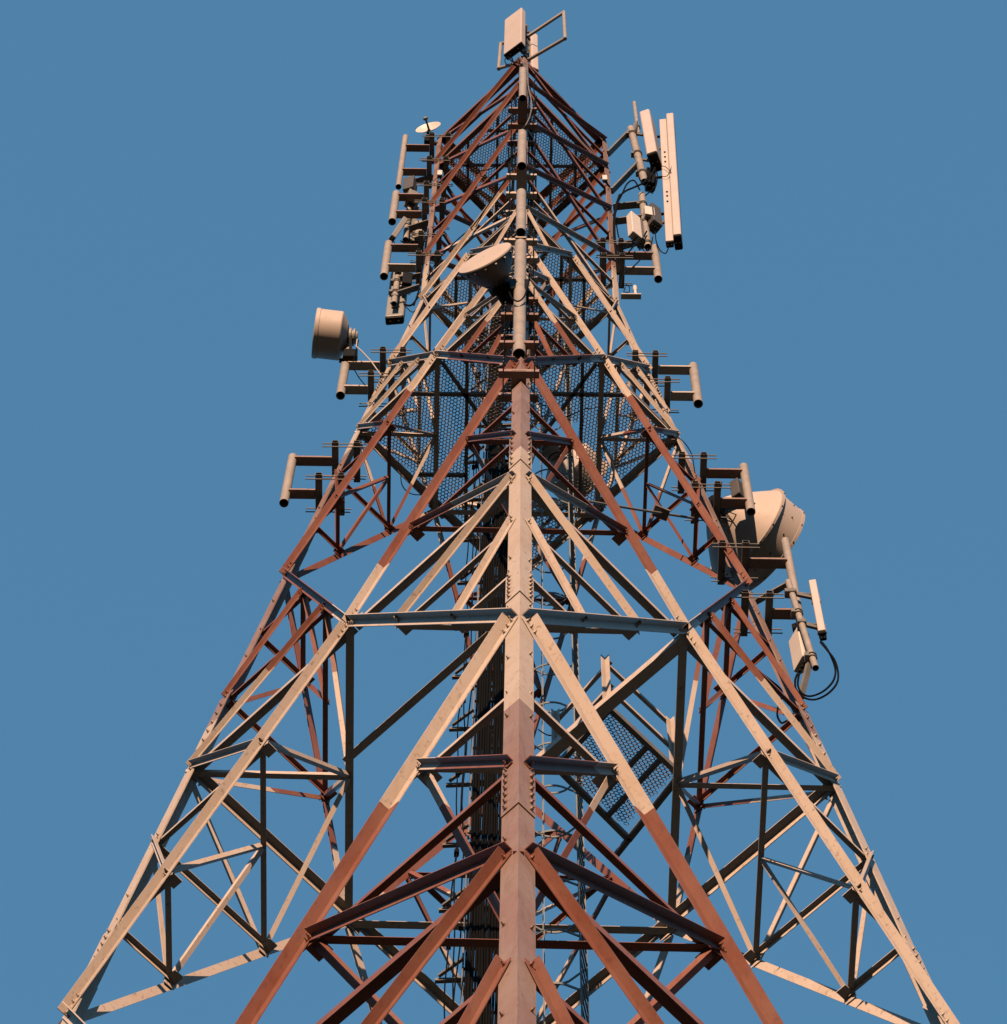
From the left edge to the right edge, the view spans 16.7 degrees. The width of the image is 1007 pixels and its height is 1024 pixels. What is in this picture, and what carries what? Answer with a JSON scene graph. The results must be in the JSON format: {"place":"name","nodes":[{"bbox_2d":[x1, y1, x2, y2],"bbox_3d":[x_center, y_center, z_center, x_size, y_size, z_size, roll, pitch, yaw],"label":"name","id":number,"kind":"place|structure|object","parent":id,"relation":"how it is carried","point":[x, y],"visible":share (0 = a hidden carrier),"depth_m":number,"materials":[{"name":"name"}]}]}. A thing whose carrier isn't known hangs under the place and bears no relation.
{"place":"outdoors","nodes":[
{"label":"outdoors","id":0,"kind":"place"},
{"bbox_2d":[0,0,1006,1023],"label":"sky","id":1,"kind":"structure","parent":0,"point":[185,185],"materials":[{"name":"blue"}]},
{"label":"ground","id":2,"kind":"structure","parent":0,"visible":0},
{"bbox_2d":[435,204,515,1011],"bbox_3d":[-0.379,6.510,41.019,1.003,75.000,0.350,1,-69,0],"label":"cable ladder","id":3,"kind":"object","parent":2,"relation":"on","point":[451,845],"visible":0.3,"depth_m":50.07,"materials":[{"name":"metal"}]},
{"bbox_2d":[443,333,481,1018],"bbox_3d":[-0.675,5.019,44.467,0.129,47.600,0.120,1,-69,0],"label":"thin cable","id":4,"kind":"object","parent":3,"relation":"hanging from","point":[457,775],"visible":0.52,"depth_m":48.71,"materials":[{"name":"rubber"}]},
{"bbox_2d":[452,333,482,1002],"bbox_3d":[-0.615,4.973,44.449,0.124,47.600,0.120,1,-69,0],"label":"thin cable","id":5,"kind":"object","parent":3,"relation":"hanging from","point":[467,636],"visible":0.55,"depth_m":49.21,"materials":[{"name":"rubber"}]},
{"bbox_2d":[464,218,495,1001],"bbox_3d":[-0.488,6.640,40.535,0.046,74.000,0.054,1,-69,0],"label":"feeder cable","id":6,"kind":"object","parent":3,"relation":"attached to","point":[471,845],"visible":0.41,"depth_m":49.13,"materials":[{"name":"rubber"}]},
{"bbox_2d":[466,299,494,999],"bbox_3d":[-0.458,6.974,39.592,0.056,72.000,0.064,1,-69,0],"label":"feeder cable","id":7,"kind":"object","parent":3,"relation":"attached to","point":[475,797],"visible":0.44,"depth_m":48.94,"materials":[{"name":"rubber"}]},
{"bbox_2d":[470,297,496,996],"bbox_3d":[-0.424,7.176,39.133,0.056,71.000,0.064,1,-69,0],"label":"feeder cable","id":8,"kind":"object","parent":3,"relation":"attached to","point":[477,832],"visible":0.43,"depth_m":48.87,"materials":[{"name":"rubber"}]},
{"bbox_2d":[473,298,497,993],"bbox_3d":[-0.389,7.331,38.657,0.046,70.000,0.054,1,-69,0],"label":"feeder cable","id":9,"kind":"object","parent":3,"relation":"attached to","point":[479,845],"visible":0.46,"depth_m":49.05,"materials":[{"name":"rubber"}]},
{"bbox_2d":[476,309,500,1023],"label":"feeder cable","id":10,"kind":"object","parent":3,"relation":"attached to","point":[483,807],"visible":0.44,"depth_m":49.45,"materials":[{"name":"rubber"}]},
{"bbox_2d":[479,308,501,1023],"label":"feeder cable","id":11,"kind":"object","parent":3,"relation":"attached to","point":[487,782],"visible":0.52,"depth_m":49.10,"materials":[{"name":"rubber"}]},
{"bbox_2d":[482,390,501,1023],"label":"feeder cable","id":12,"kind":"object","parent":3,"relation":"attached to","point":[488,846],"visible":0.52,"depth_m":49.57,"materials":[{"name":"rubber"}]},
{"bbox_2d":[484,449,502,1023],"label":"feeder cable","id":13,"kind":"object","parent":3,"relation":"attached to","point":[492,781],"visible":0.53,"depth_m":49.17,"materials":[{"name":"rubber"}]},
{"bbox_2d":[488,445,505,1023],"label":"feeder cable","id":14,"kind":"object","parent":3,"relation":"attached to","point":[494,831],"visible":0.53,"depth_m":49.15,"materials":[{"name":"rubber"}]},
{"bbox_2d":[491,463,506,1023],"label":"feeder cable","id":15,"kind":"object","parent":3,"relation":"attached to","point":[497,813],"visible":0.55,"depth_m":49.22,"materials":[{"name":"rubber"}]},
{"bbox_2d":[494,463,508,1023],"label":"feeder cable","id":16,"kind":"object","parent":3,"relation":"attached to","point":[499,841],"visible":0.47,"depth_m":49.30,"materials":[{"name":"rubber"}]},
{"bbox_2d":[499,497,508,923],"bbox_3d":[-0.133,9.474,33.050,0.056,58.000,0.064,1,-69,0],"label":"feeder cable","id":17,"kind":"object","parent":3,"relation":"attached to","point":[506,603],"visible":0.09,"depth_m":55.58,"materials":[{"name":"rubber"}]},
{"bbox_2d":[57,57,959,1023],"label":"lattice tower","id":18,"kind":"structure","parent":2,"relation":"on","point":[517,863],"depth_m":45.32,"materials":[{"name":"metal"}]},
{"bbox_2d":[279,440,366,515],"bbox_3d":[-3.014,-0.532,57.397,1.343,2.213,0.720,1,-69,0],"label":"pipe mount","id":19,"kind":"object","parent":18,"relation":"attached to","point":[288,491],"visible":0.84,"depth_m":57.46,"materials":[{"name":"metal"}]},
{"bbox_2d":[336,345,411,409],"bbox_3d":[-2.348,-2.560,62.732,1.305,2.682,0.720,1,-69,0],"label":"pipe mount","id":20,"kind":"object","parent":18,"relation":"attached to","point":[343,388],"visible":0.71,"depth_m":62.10,"materials":[{"name":"metal"}]},
{"bbox_2d":[311,308,357,362],"bbox_3d":[-3.143,-3.213,63.771,0.891,1.607,0.985,1,-69,0],"label":"drum dish","id":21,"kind":"object","parent":20,"relation":"on","point":[334,334],"visible":1,"depth_m":63.69,"materials":[{"name":"paint"}]},
{"bbox_2d":[352,340,365,385],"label":"cable","id":22,"kind":"object","parent":21,"relation":"attached to","point":[353,362],"visible":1,"depth_m":62.27,"materials":[{"name":"rubber"}]},
{"bbox_2d":[356,338,385,379],"bbox_3d":[-2.417,-2.820,62.846,0.685,2.500,0.221,1,-69,0],"label":"support strut","id":23,"kind":"object","parent":21,"relation":"attached to","point":[368,358],"visible":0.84,"depth_m":62.53,"materials":[{"name":"paint"}]},
{"bbox_2d":[380,231,446,284],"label":"pipe mount","id":24,"kind":"object","parent":18,"relation":"attached to","point":[387,266],"visible":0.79,"depth_m":68.95,"materials":[{"name":"metal"}]},
{"bbox_2d":[388,216,407,242],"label":"panel antenna","id":25,"kind":"object","parent":24,"relation":"attached to","point":[398,228],"visible":1,"depth_m":71.46,"materials":[{"name":"beige plastic"}]},
{"bbox_2d":[389,272,422,306],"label":"antenna pole","id":26,"kind":"object","parent":24,"relation":"attached to","point":[396,281],"visible":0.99,"depth_m":67.94,"materials":[{"name":"metal"}]},
{"bbox_2d":[385,272,406,324],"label":"panel antenna","id":27,"kind":"object","parent":26,"relation":"attached to","point":[395,315],"visible":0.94,"depth_m":67.45,"materials":[{"name":"beige plastic"}]},
{"bbox_2d":[401,272,412,294],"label":"radio unit","id":28,"kind":"object","parent":26,"relation":"attached to","point":[407,277],"visible":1,"depth_m":68.14,"materials":[{"name":"grey metal"}]},
{"bbox_2d":[388,181,450,231],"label":"pipe mount","id":29,"kind":"object","parent":18,"relation":"attached to","point":[395,213],"visible":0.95,"depth_m":72.57,"materials":[{"name":"metal"}]},
{"bbox_2d":[413,220,425,243],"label":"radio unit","id":30,"kind":"object","parent":29,"relation":"attached to","point":[416,237],"visible":0.26,"depth_m":72.81,"materials":[{"name":"metal"}]},
{"bbox_2d":[413,228,428,305],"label":"cable","id":31,"kind":"object","parent":18,"relation":"attached to","point":[421,271],"visible":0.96,"depth_m":68.24,"materials":[{"name":"rubber"}]},
{"bbox_2d":[396,132,454,189],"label":"pipe mount","id":32,"kind":"object","parent":18,"relation":"attached to","point":[405,148],"visible":0.89,"depth_m":76.05,"materials":[{"name":"metal"}]},
{"bbox_2d":[403,174,432,241],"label":"antenna pole","id":33,"kind":"object","parent":32,"relation":"attached to","point":[408,227],"visible":0.48,"depth_m":72.38,"materials":[{"name":"metal"}]},
{"bbox_2d":[403,175,416,192],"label":"radio unit","id":34,"kind":"object","parent":33,"relation":"attached to","point":[409,182],"visible":0.77,"depth_m":74.90,"materials":[{"name":"metal"}]},
{"bbox_2d":[402,204,419,243],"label":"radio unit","id":35,"kind":"object","parent":33,"relation":"attached to","point":[411,238],"visible":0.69,"depth_m":72.66,"materials":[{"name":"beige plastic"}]},
{"bbox_2d":[404,188,417,209],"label":"radio unit","id":36,"kind":"object","parent":33,"relation":"attached to","point":[412,204],"visible":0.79,"depth_m":73.93,"materials":[{"name":"metal"}]},
{"bbox_2d":[416,116,440,145],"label":"dish","id":37,"kind":"object","parent":18,"relation":"attached to","point":[427,128],"visible":0.98,"depth_m":78.44,"materials":[{"name":"metal"}]},
{"bbox_2d":[433,170,442,181],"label":"lamp box","id":38,"kind":"object","parent":18,"relation":"attached to","point":[439,173],"visible":1,"depth_m":74.92,"materials":[{"name":"plastic"}]},
{"bbox_2d":[452,328,485,1011],"bbox_3d":[-0.553,4.787,44.377,0.131,47.600,0.120,1,-69,0],"label":"thin cable","id":39,"kind":"object","parent":18,"relation":"hanging from","point":[461,923],"visible":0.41,"depth_m":47.33,"materials":[{"name":"rubber"}]},
{"bbox_2d":[426,164,515,279],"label":"cable","id":40,"kind":"object","parent":18,"relation":"attached to","point":[471,226],"visible":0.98,"depth_m":68.00,"materials":[{"name":"rubber"}]},
{"bbox_2d":[469,154,513,171],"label":"cable","id":41,"kind":"object","parent":18,"relation":"attached to","point":[493,167],"visible":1,"depth_m":70.46,"materials":[{"name":"rubber"}]},
{"bbox_2d":[475,168,515,226],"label":"cable","id":42,"kind":"object","parent":18,"relation":"attached to","point":[489,202],"visible":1,"depth_m":67.83,"materials":[{"name":"rubber"}]},
{"bbox_2d":[500,147,509,354],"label":"feeder cable","id":43,"kind":"object","parent":18,"relation":"attached to","point":[506,231],"visible":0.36,"depth_m":67.54,"materials":[{"name":"rubber"}]},
{"bbox_2d":[503,138,511,355],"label":"feeder cable","id":44,"kind":"object","parent":18,"relation":"attached to","point":[508,209],"visible":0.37,"depth_m":68.83,"materials":[{"name":"rubber"}]},
{"bbox_2d":[506,113,513,355],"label":"feeder cable","id":45,"kind":"object","parent":18,"relation":"attached to","point":[507,329],"visible":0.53,"depth_m":67.47,"materials":[{"name":"rubber"}]},
{"bbox_2d":[508,92,516,355],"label":"feeder cable","id":46,"kind":"object","parent":18,"relation":"attached to","point":[510,332],"visible":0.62,"depth_m":67.04,"materials":[{"name":"rubber"}]},
{"bbox_2d":[498,239,538,409],"bbox_3d":[0.254,-2.939,54.261,0.600,7.745,1.414,1,-69,0],"label":"pipe mount","id":47,"kind":"object","parent":18,"relation":"attached to","point":[519,316],"visible":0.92,"depth_m":53.31,"materials":[{"name":"metal"}]},
{"bbox_2d":[459,243,528,304],"bbox_3d":[-0.142,-3.761,55.619,1.007,1.010,0.928,-21,-71,8],"label":"ribbed dish","id":48,"kind":"object","parent":47,"relation":"attached to","point":[489,268],"visible":0.99,"depth_m":55.31,"materials":[{"name":"paint"}]},
{"bbox_2d":[508,283,528,301],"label":"cable","id":49,"kind":"object","parent":48,"relation":"attached to","point":[523,297],"visible":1,"depth_m":54.57,"materials":[{"name":"rubber"}]},
{"bbox_2d":[368,300,670,559],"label":"platform","id":50,"kind":"structure","parent":18,"relation":"attached to","point":[466,394],"depth_m":59.63,"materials":[{"name":"metal"}]},
{"bbox_2d":[427,214,613,379],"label":"platform","id":51,"kind":"structure","parent":18,"relation":"attached to","point":[561,279],"depth_m":66.87,"materials":[{"name":"metal"}]},
{"bbox_2d":[504,188,537,283],"bbox_3d":[0.313,-4.965,62.049,0.600,4.650,0.962,1,-69,0],"label":"pipe mount","id":52,"kind":"object","parent":18,"relation":"attached to","point":[521,215],"visible":0.56,"depth_m":61.74,"materials":[{"name":"metal"}]},
{"bbox_2d":[440,91,602,232],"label":"platform","id":53,"kind":"structure","parent":18,"relation":"attached to","point":[467,165],"depth_m":76.35,"materials":[{"name":"metal"}]},
{"bbox_2d":[506,129,536,216],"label":"pipe mount","id":54,"kind":"object","parent":18,"relation":"attached to","point":[521,176],"visible":0.9,"depth_m":66.48,"materials":[{"name":"metal"}]},
{"bbox_2d":[508,67,536,146],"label":"pipe mount","id":55,"kind":"object","parent":18,"relation":"attached to","point":[522,110],"visible":0.95,"depth_m":71.47,"materials":[{"name":"metal"}]},
{"bbox_2d":[508,57,529,99],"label":"cable","id":56,"kind":"object","parent":55,"relation":"attached to","point":[522,66],"visible":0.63,"depth_m":76.30,"materials":[{"name":"rubber"}]},
{"bbox_2d":[518,53,531,128],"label":"cable","id":57,"kind":"object","parent":55,"relation":"attached to","point":[528,90],"visible":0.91,"depth_m":71.10,"materials":[{"name":"rubber"}]},
{"bbox_2d":[521,24,528,64],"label":"antenna pole","id":58,"kind":"object","parent":18,"relation":"attached to","point":[526,43],"visible":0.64,"depth_m":79.55,"materials":[{"name":"metal"}]},
{"bbox_2d":[504,8,528,59],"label":"panel antenna","id":59,"kind":"object","parent":58,"relation":"attached to","point":[514,37],"visible":0.95,"depth_m":79.23,"materials":[{"name":"paint"}]},
{"bbox_2d":[523,31,538,71],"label":"panel antenna","id":60,"kind":"object","parent":58,"relation":"attached to","point":[534,62],"visible":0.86,"depth_m":79.78,"materials":[{"name":"beige plastic"}]},
{"bbox_2d":[527,86,530,339],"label":"feeder cable","id":61,"kind":"object","parent":18,"relation":"attached to","point":[528,199],"visible":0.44,"depth_m":68.16,"materials":[{"name":"rubber"}]},
{"bbox_2d":[530,114,532,355],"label":"feeder cable","id":62,"kind":"object","parent":18,"relation":"attached to","point":[531,229],"visible":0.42,"depth_m":65.88,"materials":[{"name":"rubber"}]},
{"bbox_2d":[497,10,566,70],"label":"antenna support","id":63,"kind":"object","parent":18,"relation":"on","point":[539,28],"visible":0.88,"depth_m":78.91,"materials":[{"name":"metal"}]},
{"bbox_2d":[532,130,535,332],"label":"feeder cable","id":64,"kind":"object","parent":18,"relation":"attached to","point":[534,208],"visible":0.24,"depth_m":69.04,"materials":[{"name":"rubber"}]},
{"bbox_2d":[533,72,535,153],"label":"cable","id":65,"kind":"object","parent":18,"relation":"attached to","point":[534,114],"visible":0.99,"depth_m":73.50,"materials":[{"name":"rubber"}]},
{"bbox_2d":[534,148,537,355],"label":"feeder cable","id":66,"kind":"object","parent":18,"relation":"attached to","point":[536,308],"visible":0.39,"depth_m":65.53,"materials":[{"name":"rubber"}]},
{"bbox_2d":[530,341,589,1023],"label":"climbing ladder","id":67,"kind":"object","parent":18,"relation":"attached to","point":[576,716],"visible":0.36,"depth_m":49.08,"materials":[{"name":"metal"}]},
{"bbox_2d":[531,438,608,501],"bbox_3d":[0.975,-1.067,62.693,1.121,1.120,1.694,-40,-75,14],"label":"drum dish","id":68,"kind":"object","parent":18,"relation":"attached to","point":[547,451],"visible":0.35,"depth_m":62.44,"materials":[{"name":"paint"}]},
{"bbox_2d":[602,175,609,187],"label":"lamp box","id":69,"kind":"object","parent":18,"relation":"attached to","point":[604,178],"visible":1,"depth_m":74.69,"materials":[{"name":"plastic"}]},
{"bbox_2d":[551,654,674,856],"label":"rest platform","id":70,"kind":"structure","parent":18,"relation":"attached to","point":[638,735],"depth_m":46.81,"materials":[{"name":"metal"}]},
{"bbox_2d":[613,194,619,274],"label":"cable","id":71,"kind":"object","parent":18,"relation":"attached to","point":[614,238],"visible":0.99,"depth_m":70.35,"materials":[{"name":"rubber"}]},
{"bbox_2d":[607,125,647,193],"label":"antenna pole","id":72,"kind":"object","parent":18,"relation":"attached to","point":[631,135],"visible":0.98,"depth_m":76.63,"materials":[{"name":"metal"}]},
{"bbox_2d":[632,101,639,132],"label":"antenna pole","id":73,"kind":"object","parent":72,"relation":"attached to","point":[636,125],"visible":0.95,"depth_m":80.61,"materials":[{"name":"metal"}]},
{"bbox_2d":[629,109,661,171],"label":"panel antenna","id":74,"kind":"object","parent":72,"relation":"attached to","point":[649,134],"visible":0.95,"depth_m":76.86,"materials":[{"name":"beige plastic"}]},
{"bbox_2d":[594,238,661,288],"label":"pipe mount","id":75,"kind":"object","parent":18,"relation":"attached to","point":[653,255],"visible":0.85,"depth_m":68.92,"materials":[{"name":"metal"}]},
{"bbox_2d":[613,192,651,250],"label":"antenna pole","id":76,"kind":"object","parent":75,"relation":"attached to","point":[640,204],"visible":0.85,"depth_m":72.54,"materials":[{"name":"metal"}]},
{"bbox_2d":[619,180,639,200],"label":"cable","id":77,"kind":"object","parent":76,"relation":"attached to","point":[628,182],"visible":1,"depth_m":74.27,"materials":[{"name":"rubber"}]},
{"bbox_2d":[626,211,644,244],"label":"radio unit","id":78,"kind":"object","parent":76,"relation":"attached to","point":[635,227],"visible":1,"depth_m":70.70,"materials":[{"name":"plastic"}]},
{"bbox_2d":[625,231,646,256],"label":"cable","id":79,"kind":"object","parent":78,"relation":"attached to","point":[632,247],"visible":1,"depth_m":69.90,"materials":[{"name":"rubber"}]},
{"bbox_2d":[616,167,655,212],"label":"cable","id":80,"kind":"object","parent":76,"relation":"attached to","point":[633,187],"visible":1,"depth_m":73.64,"materials":[{"name":"rubber"}]},
{"bbox_2d":[643,206,654,219],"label":"radio unit","id":81,"kind":"object","parent":76,"relation":"attached to","point":[647,213],"visible":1,"depth_m":71.99,"materials":[{"name":"plastic"}]},
{"bbox_2d":[647,202,662,234],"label":"radio unit","id":82,"kind":"object","parent":76,"relation":"attached to","point":[655,223],"visible":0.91,"depth_m":71.71,"materials":[{"name":"metal"}]},
{"bbox_2d":[620,248,647,287],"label":"cable","id":83,"kind":"object","parent":75,"relation":"hanging from","point":[632,267],"visible":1,"depth_m":68.68,"materials":[{"name":"rubber"}]},
{"bbox_2d":[621,285,640,298],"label":"shelf bracket","id":84,"kind":"object","parent":18,"relation":"attached to","point":[635,295],"visible":1,"depth_m":67.28,"materials":[{"name":"metal"}]},
{"bbox_2d":[588,500,693,520],"bbox_3d":[2.199,-0.013,55.152,2.087,1.954,0.204,25,-71,-9],"label":"conduit pipe","id":85,"kind":"object","parent":18,"relation":"attached to","point":[660,512],"visible":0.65,"depth_m":55.55,"materials":[{"name":"metal"}]},
{"bbox_2d":[656,135,663,215],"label":"tie bar","id":86,"kind":"object","parent":18,"relation":"attached to","point":[660,177],"visible":0.29,"depth_m":75.74,"materials":[{"name":"metal"}]},
{"bbox_2d":[644,167,656,193],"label":"radio unit","id":87,"kind":"object","parent":86,"relation":"attached to","point":[650,185],"visible":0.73,"depth_m":75.15,"materials":[{"name":"black plastic"}]},
{"bbox_2d":[659,119,673,247],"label":"panel antenna","id":88,"kind":"object","parent":86,"relation":"attached to","point":[667,220],"visible":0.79,"depth_m":74.25,"materials":[{"name":"beige plastic"}]},
{"bbox_2d":[666,113,682,249],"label":"panel antenna","id":89,"kind":"object","parent":86,"relation":"attached to","point":[675,202],"visible":1,"depth_m":74.12,"materials":[{"name":"beige plastic"}]},
{"bbox_2d":[626,350,702,413],"bbox_3d":[2.918,-2.324,62.285,1.328,2.132,0.720,1,-69,0],"label":"pipe mount","id":90,"kind":"object","parent":18,"relation":"attached to","point":[694,395],"visible":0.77,"depth_m":62.22,"materials":[{"name":"metal"}]},
{"bbox_2d":[679,438,695,473],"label":"cable","id":91,"kind":"object","parent":18,"relation":"attached to","point":[690,452],"visible":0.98,"depth_m":58.66,"materials":[{"name":"rubber"}]},
{"bbox_2d":[671,452,755,523],"bbox_3d":[3.498,-0.392,57.241,1.307,2.157,0.720,1,-69,0],"label":"pipe mount","id":92,"kind":"object","parent":18,"relation":"attached to","point":[741,472],"visible":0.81,"depth_m":57.40,"materials":[{"name":"metal"}]},
{"bbox_2d":[729,478,743,497],"bbox_3d":[3.947,-0.302,57.377,0.170,0.790,0.269,-34,-73,13],"label":"radio unit","id":93,"kind":"object","parent":92,"relation":"attached to","point":[736,489],"visible":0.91,"depth_m":57.28,"materials":[{"name":"metal"}]},
{"bbox_2d":[706,482,804,589],"bbox_3d":[3.952,0.352,58.119,1.722,2.630,1.947,34,-72,-12],"label":"dish","id":94,"kind":"object","parent":92,"relation":"attached to","point":[773,521],"visible":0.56,"depth_m":57.85,"materials":[{"name":"paint"}]},
{"bbox_2d":[720,510,736,571],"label":"cable","id":95,"kind":"object","parent":18,"relation":"attached to","point":[722,514],"visible":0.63,"depth_m":57.24,"materials":[{"name":"rubber"}]},
{"bbox_2d":[711,537,803,635],"bbox_3d":[3.929,1.195,53.095,1.298,4.152,0.720,1,-69,0],"label":"pipe mount","id":96,"kind":"object","parent":18,"relation":"attached to","point":[786,562],"visible":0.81,"depth_m":53.94,"materials":[{"name":"metal"}]},
{"bbox_2d":[789,628,809,673],"bbox_3d":[4.436,2.090,50.948,0.199,1.190,0.300,25,-71,-9],"label":"radio unit","id":97,"kind":"object","parent":96,"relation":"attached to","point":[797,646],"visible":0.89,"depth_m":50.79,"materials":[{"name":"plastic"}]},
{"bbox_2d":[763,673,787,723],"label":"cable","id":98,"kind":"object","parent":18,"relation":"attached to","point":[781,690],"visible":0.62,"depth_m":48.99,"materials":[{"name":"rubber"}]},
{"bbox_2d":[755,579,818,698],"bbox_3d":[4.239,1.905,51.150,0.810,3.905,0.310,-32,-73,12],"label":"antenna pole","id":99,"kind":"object","parent":18,"relation":"attached to","point":[810,657],"visible":1,"depth_m":50.99,"materials":[{"name":"metal"}]},
{"bbox_2d":[788,579,826,640],"bbox_3d":[4.598,1.515,51.781,0.510,2.175,0.208,1,-69,0],"label":"panel antenna","id":100,"kind":"object","parent":99,"relation":"attached to","point":[813,596],"visible":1,"depth_m":51.60,"materials":[{"name":"beige plastic"}]},
{"bbox_2d":[794,641,838,700],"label":"cable","id":101,"kind":"object","parent":18,"relation":"attached to","point":[837,669],"visible":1,"depth_m":49.30,"materials":[{"name":"rubber"}]},
{"bbox_2d":[797,641,835,696],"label":"cable","id":102,"kind":"object","parent":18,"relation":"attached to","point":[822,691],"visible":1,"depth_m":49.27,"materials":[{"name":"rubber"}]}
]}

